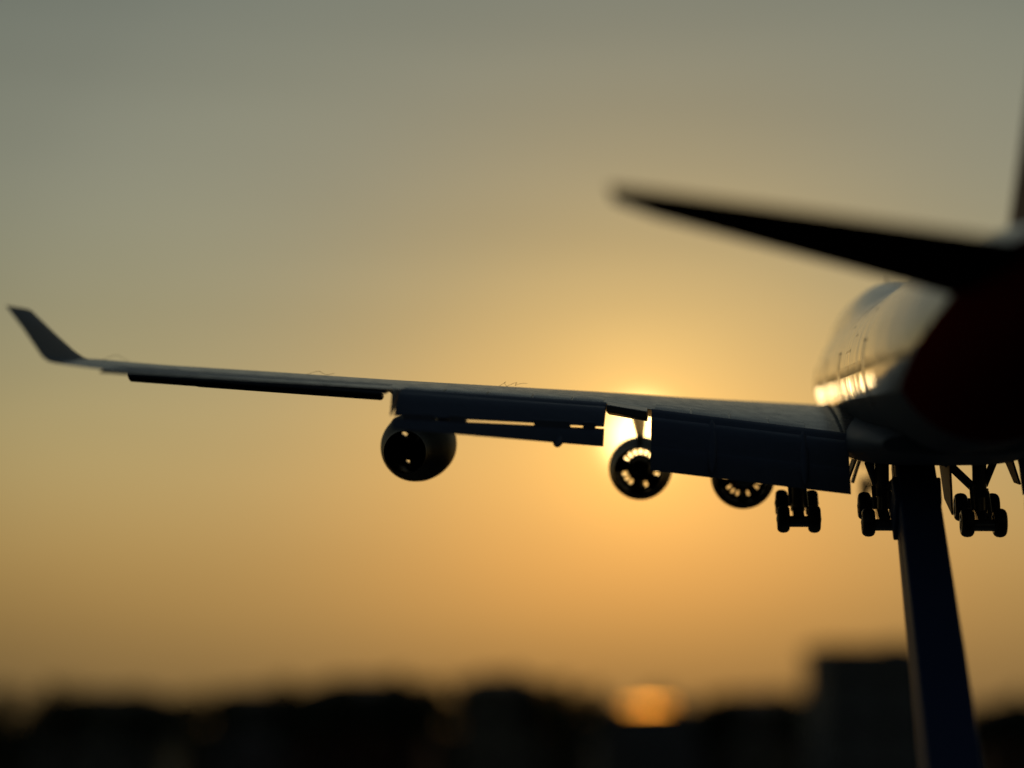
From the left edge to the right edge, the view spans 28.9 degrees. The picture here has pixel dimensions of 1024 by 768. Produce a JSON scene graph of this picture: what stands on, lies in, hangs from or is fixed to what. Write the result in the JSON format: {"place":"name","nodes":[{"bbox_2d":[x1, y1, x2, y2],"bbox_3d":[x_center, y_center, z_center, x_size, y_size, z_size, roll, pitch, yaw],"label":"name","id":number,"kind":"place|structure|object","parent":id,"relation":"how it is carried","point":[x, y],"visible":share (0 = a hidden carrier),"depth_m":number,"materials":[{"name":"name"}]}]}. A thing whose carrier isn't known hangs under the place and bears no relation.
{"place":"outdoors","nodes":[
{"label":"outdoors","id":0,"kind":"place"},
{"bbox_2d":[30,687,181,767],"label":"house","id":1,"kind":"structure","parent":0,"point":[96,753],"depth_m":178.00,"materials":[{"name":"tile"}]},
{"bbox_2d":[42,756,56,767],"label":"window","id":2,"kind":"structure","parent":1,"relation":"in","point":[47,761],"depth_m":177.75,"materials":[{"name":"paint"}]},
{"bbox_2d":[75,756,89,767],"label":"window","id":3,"kind":"structure","parent":1,"relation":"in","point":[81,761],"depth_m":177.75,"materials":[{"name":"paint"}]},
{"bbox_2d":[109,756,123,767],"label":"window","id":4,"kind":"structure","parent":1,"relation":"in","point":[114,761],"depth_m":177.75,"materials":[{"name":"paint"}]},
{"bbox_2d":[110,714,122,730],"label":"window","id":5,"kind":"structure","parent":1,"relation":"in","point":[121,729],"depth_m":178.27,"materials":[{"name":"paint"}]},
{"bbox_2d":[142,756,156,767],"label":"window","id":6,"kind":"structure","parent":1,"relation":"in","point":[153,758],"depth_m":177.75,"materials":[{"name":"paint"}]},
{"bbox_2d":[206,685,298,767],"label":"house","id":7,"kind":"structure","parent":0,"point":[250,748],"depth_m":165.29,"materials":[{"name":"tile"}]},
{"bbox_2d":[224,758,239,767],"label":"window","id":8,"kind":"structure","parent":7,"relation":"in","point":[228,762],"depth_m":164.79,"materials":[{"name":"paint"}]},
{"bbox_2d":[269,758,284,767],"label":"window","id":9,"kind":"structure","parent":7,"relation":"in","point":[273,762],"depth_m":165.22,"materials":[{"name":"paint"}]},
{"bbox_2d":[270,713,283,728],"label":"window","id":10,"kind":"structure","parent":7,"relation":"in","point":[273,716],"depth_m":165.80,"materials":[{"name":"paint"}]},
{"bbox_2d":[5,729,590,767],"bbox_3d":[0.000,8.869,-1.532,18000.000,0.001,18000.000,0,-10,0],"label":"ground","id":11,"kind":"structure","parent":0,"point":[566,754],"depth_m":653.40,"materials":[{"name":"black"}]},
{"bbox_2d":[0,684,56,767],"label":"tree","id":12,"kind":"object","parent":11,"relation":"on","point":[15,731],"visible":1,"depth_m":137.56,"materials":[{"name":"black plant"}]},
{"bbox_2d":[13,677,108,767],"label":"tree","id":13,"kind":"object","parent":11,"relation":"on","point":[86,718],"visible":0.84,"depth_m":147.62,"materials":[{"name":"black plant"}]},
{"bbox_2d":[98,687,199,767],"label":"tree","id":14,"kind":"object","parent":11,"relation":"on","point":[145,737],"visible":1,"depth_m":141.71,"materials":[{"name":"black plant"}]},
{"bbox_2d":[168,686,247,767],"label":"tree","id":15,"kind":"object","parent":11,"relation":"on","point":[218,711],"visible":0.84,"depth_m":152.05,"materials":[{"name":"black plant"}]},
{"bbox_2d":[244,677,334,767],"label":"tree","id":16,"kind":"object","parent":11,"relation":"on","point":[288,731],"visible":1,"depth_m":137.36,"materials":[{"name":"black plant"}]},
{"bbox_2d":[289,677,371,767],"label":"tree","id":17,"kind":"object","parent":11,"relation":"on","point":[345,711],"visible":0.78,"depth_m":146.88,"materials":[{"name":"black plant"}]},
{"bbox_2d":[363,670,455,767],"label":"tree","id":18,"kind":"object","parent":11,"relation":"on","point":[387,716],"visible":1,"depth_m":142.11,"materials":[{"name":"black plant"}]},
{"bbox_2d":[420,672,461,767],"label":"tree","id":19,"kind":"object","parent":11,"relation":"on","point":[453,706],"visible":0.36,"depth_m":149.34,"materials":[{"name":"black plant"}]},
{"bbox_2d":[510,677,581,767],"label":"tree","id":20,"kind":"object","parent":11,"relation":"on","point":[544,716],"visible":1,"depth_m":143.16,"materials":[{"name":"black plant"}]},
{"bbox_2d":[546,683,622,767],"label":"tree","id":21,"kind":"object","parent":11,"relation":"on","point":[587,706],"visible":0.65,"depth_m":152.22,"materials":[{"name":"black plant"}]},
{"bbox_2d":[684,691,751,767],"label":"tree","id":22,"kind":"object","parent":11,"relation":"on","point":[723,712],"visible":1,"depth_m":146.96,"materials":[{"name":"black plant"}]},
{"bbox_2d":[770,687,805,767],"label":"tree","id":23,"kind":"object","parent":11,"relation":"on","point":[793,707],"visible":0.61,"depth_m":157.26,"materials":[{"name":"black plant"}]},
{"bbox_2d":[974,699,1019,767],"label":"tree","id":24,"kind":"object","parent":11,"relation":"on","point":[988,721],"visible":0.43,"depth_m":146.85,"materials":[{"name":"black plant"}]},
{"bbox_2d":[993,689,1023,752],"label":"tree","id":25,"kind":"object","parent":11,"relation":"on","point":[1013,714],"visible":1,"depth_m":142.49,"materials":[{"name":"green plant"}]},
{"bbox_2d":[297,673,434,767],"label":"house","id":26,"kind":"structure","parent":0,"point":[366,748],"depth_m":151.55,"materials":[{"name":"brick"}]},
{"bbox_2d":[310,758,326,767],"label":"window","id":27,"kind":"structure","parent":26,"relation":"in","point":[314,762],"depth_m":151.48,"materials":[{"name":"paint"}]},
{"bbox_2d":[351,758,367,767],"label":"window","id":28,"kind":"structure","parent":26,"relation":"in","point":[355,762],"depth_m":151.22,"materials":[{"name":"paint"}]},
{"bbox_2d":[356,707,367,726],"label":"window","id":29,"kind":"structure","parent":26,"relation":"in","point":[365,717],"depth_m":151.78,"materials":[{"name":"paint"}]},
{"bbox_2d":[392,758,402,767],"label":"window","id":30,"kind":"structure","parent":26,"relation":"in","point":[396,762],"depth_m":151.00,"materials":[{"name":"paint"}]},
{"bbox_2d":[392,707,410,726],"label":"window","id":31,"kind":"structure","parent":26,"relation":"in","point":[404,712],"depth_m":151.59,"materials":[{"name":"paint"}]},
{"bbox_2d":[456,670,545,767],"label":"house","id":32,"kind":"structure","parent":0,"point":[495,733],"depth_m":143.88,"materials":[{"name":"tile"}]},
{"bbox_2d":[474,757,491,767],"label":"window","id":33,"kind":"structure","parent":32,"relation":"in","point":[479,762],"depth_m":143.28,"materials":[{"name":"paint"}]},
{"bbox_2d":[473,701,492,721],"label":"window","id":34,"kind":"structure","parent":32,"relation":"in","point":[482,709],"depth_m":143.91,"materials":[{"name":"paint"}]},
{"bbox_2d":[512,701,530,721],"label":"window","id":35,"kind":"structure","parent":32,"relation":"in","point":[521,718],"depth_m":144.02,"materials":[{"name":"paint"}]},
{"bbox_2d":[513,757,530,767],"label":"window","id":36,"kind":"structure","parent":32,"relation":"in","point":[518,762],"depth_m":143.42,"materials":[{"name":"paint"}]},
{"bbox_2d":[0,0,1023,728],"label":"sky","id":37,"kind":"structure","parent":0,"point":[406,190],"materials":[{"name":"orange"}]},
{"bbox_2d":[591,702,702,767],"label":"metal roof shed","id":38,"kind":"structure","parent":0,"point":[662,738],"depth_m":159.48,"materials":[{"name":"metal"}]},
{"bbox_2d":[625,684,695,709],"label":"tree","id":39,"kind":"object","parent":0,"point":[654,699],"visible":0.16,"depth_m":186.70,"materials":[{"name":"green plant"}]},
{"bbox_2d":[695,688,805,767],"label":"house","id":40,"kind":"structure","parent":0,"point":[760,745],"depth_m":161.43,"materials":[{"name":"tile"}]},
{"bbox_2d":[728,762,743,767],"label":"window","id":41,"kind":"structure","parent":40,"relation":"in","point":[730,764],"depth_m":160.74,"materials":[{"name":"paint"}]},
{"bbox_2d":[730,718,743,736],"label":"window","id":42,"kind":"structure","parent":40,"relation":"in","point":[739,723],"depth_m":161.29,"materials":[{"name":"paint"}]},
{"bbox_2d":[761,718,777,736],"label":"window","id":43,"kind":"structure","parent":40,"relation":"in","point":[768,730],"depth_m":161.53,"materials":[{"name":"paint"}]},
{"bbox_2d":[762,762,777,767],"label":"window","id":44,"kind":"structure","parent":40,"relation":"in","point":[764,764],"depth_m":161.02,"materials":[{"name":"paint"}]},
{"bbox_2d":[802,641,917,767],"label":"apartment block","id":45,"kind":"structure","parent":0,"point":[858,707],"depth_m":143.76,"materials":[{"name":"paint"}]},
{"bbox_2d":[834,664,852,684],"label":"window","id":46,"kind":"structure","parent":45,"relation":"in","point":[842,672],"depth_m":143.95,"materials":[{"name":"paint"}]},
{"bbox_2d":[835,714,854,734],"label":"window","id":47,"kind":"structure","parent":45,"relation":"in","point":[844,724],"depth_m":143.32,"materials":[{"name":"paint"}]},
{"bbox_2d":[836,765,854,767],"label":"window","id":48,"kind":"structure","parent":45,"relation":"in","point":[837,766],"depth_m":142.79,"materials":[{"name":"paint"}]},
{"bbox_2d":[875,664,894,684],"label":"window","id":49,"kind":"structure","parent":45,"relation":"in","point":[884,675],"depth_m":143.95,"materials":[{"name":"paint"}]},
{"bbox_2d":[876,714,895,734],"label":"window","id":50,"kind":"structure","parent":45,"relation":"in","point":[885,722],"depth_m":143.33,"materials":[{"name":"paint"}]},
{"bbox_2d":[878,765,895,767],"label":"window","id":51,"kind":"structure","parent":45,"relation":"in","point":[879,766],"depth_m":142.79,"materials":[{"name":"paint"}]},
{"bbox_2d":[980,698,1023,767],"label":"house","id":52,"kind":"structure","parent":0,"point":[1003,758],"depth_m":163.46,"materials":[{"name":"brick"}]},
{"bbox_2d":[999,764,1014,767],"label":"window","id":53,"kind":"structure","parent":52,"relation":"in","point":[1000,765],"depth_m":163.23,"materials":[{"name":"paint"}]},
{"bbox_3d":[0.000,4.561,-0.159,3.200,8.958,0.550,0,-10,0],"label":"balcony parapet","id":54,"kind":"object","parent":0,"visible":0},
{"bbox_2d":[890,465,983,767],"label":"display stand","id":55,"kind":"object","parent":54,"relation":"on","point":[945,728],"visible":0.84,"depth_m":0.34,"materials":[{"name":"black plastic"}]},
{"bbox_2d":[6,122,1023,536],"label":"model airliner","id":56,"kind":"object","parent":55,"relation":"on","point":[920,360],"visible":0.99,"depth_m":0.36,"materials":[{"name":"paint"}]},
{"bbox_2d":[849,459,856,477],"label":"gear door","id":57,"kind":"structure","parent":56,"relation":"in","point":[853,461],"depth_m":0.39,"materials":[{"name":"grey paint"}]},
{"bbox_2d":[851,461,860,482],"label":"gear door","id":58,"kind":"structure","parent":56,"relation":"in","point":[858,462],"depth_m":0.40,"materials":[{"name":"grey paint"}]},
{"bbox_2d":[939,465,953,514],"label":"gear door","id":59,"kind":"structure","parent":56,"relation":"in","point":[946,472],"depth_m":0.39,"materials":[{"name":"grey paint"}]},
{"bbox_2d":[1006,461,1020,484],"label":"gear door","id":60,"kind":"structure","parent":56,"relation":"in","point":[1011,466],"depth_m":0.39,"materials":[{"name":"grey paint"}]}
]}

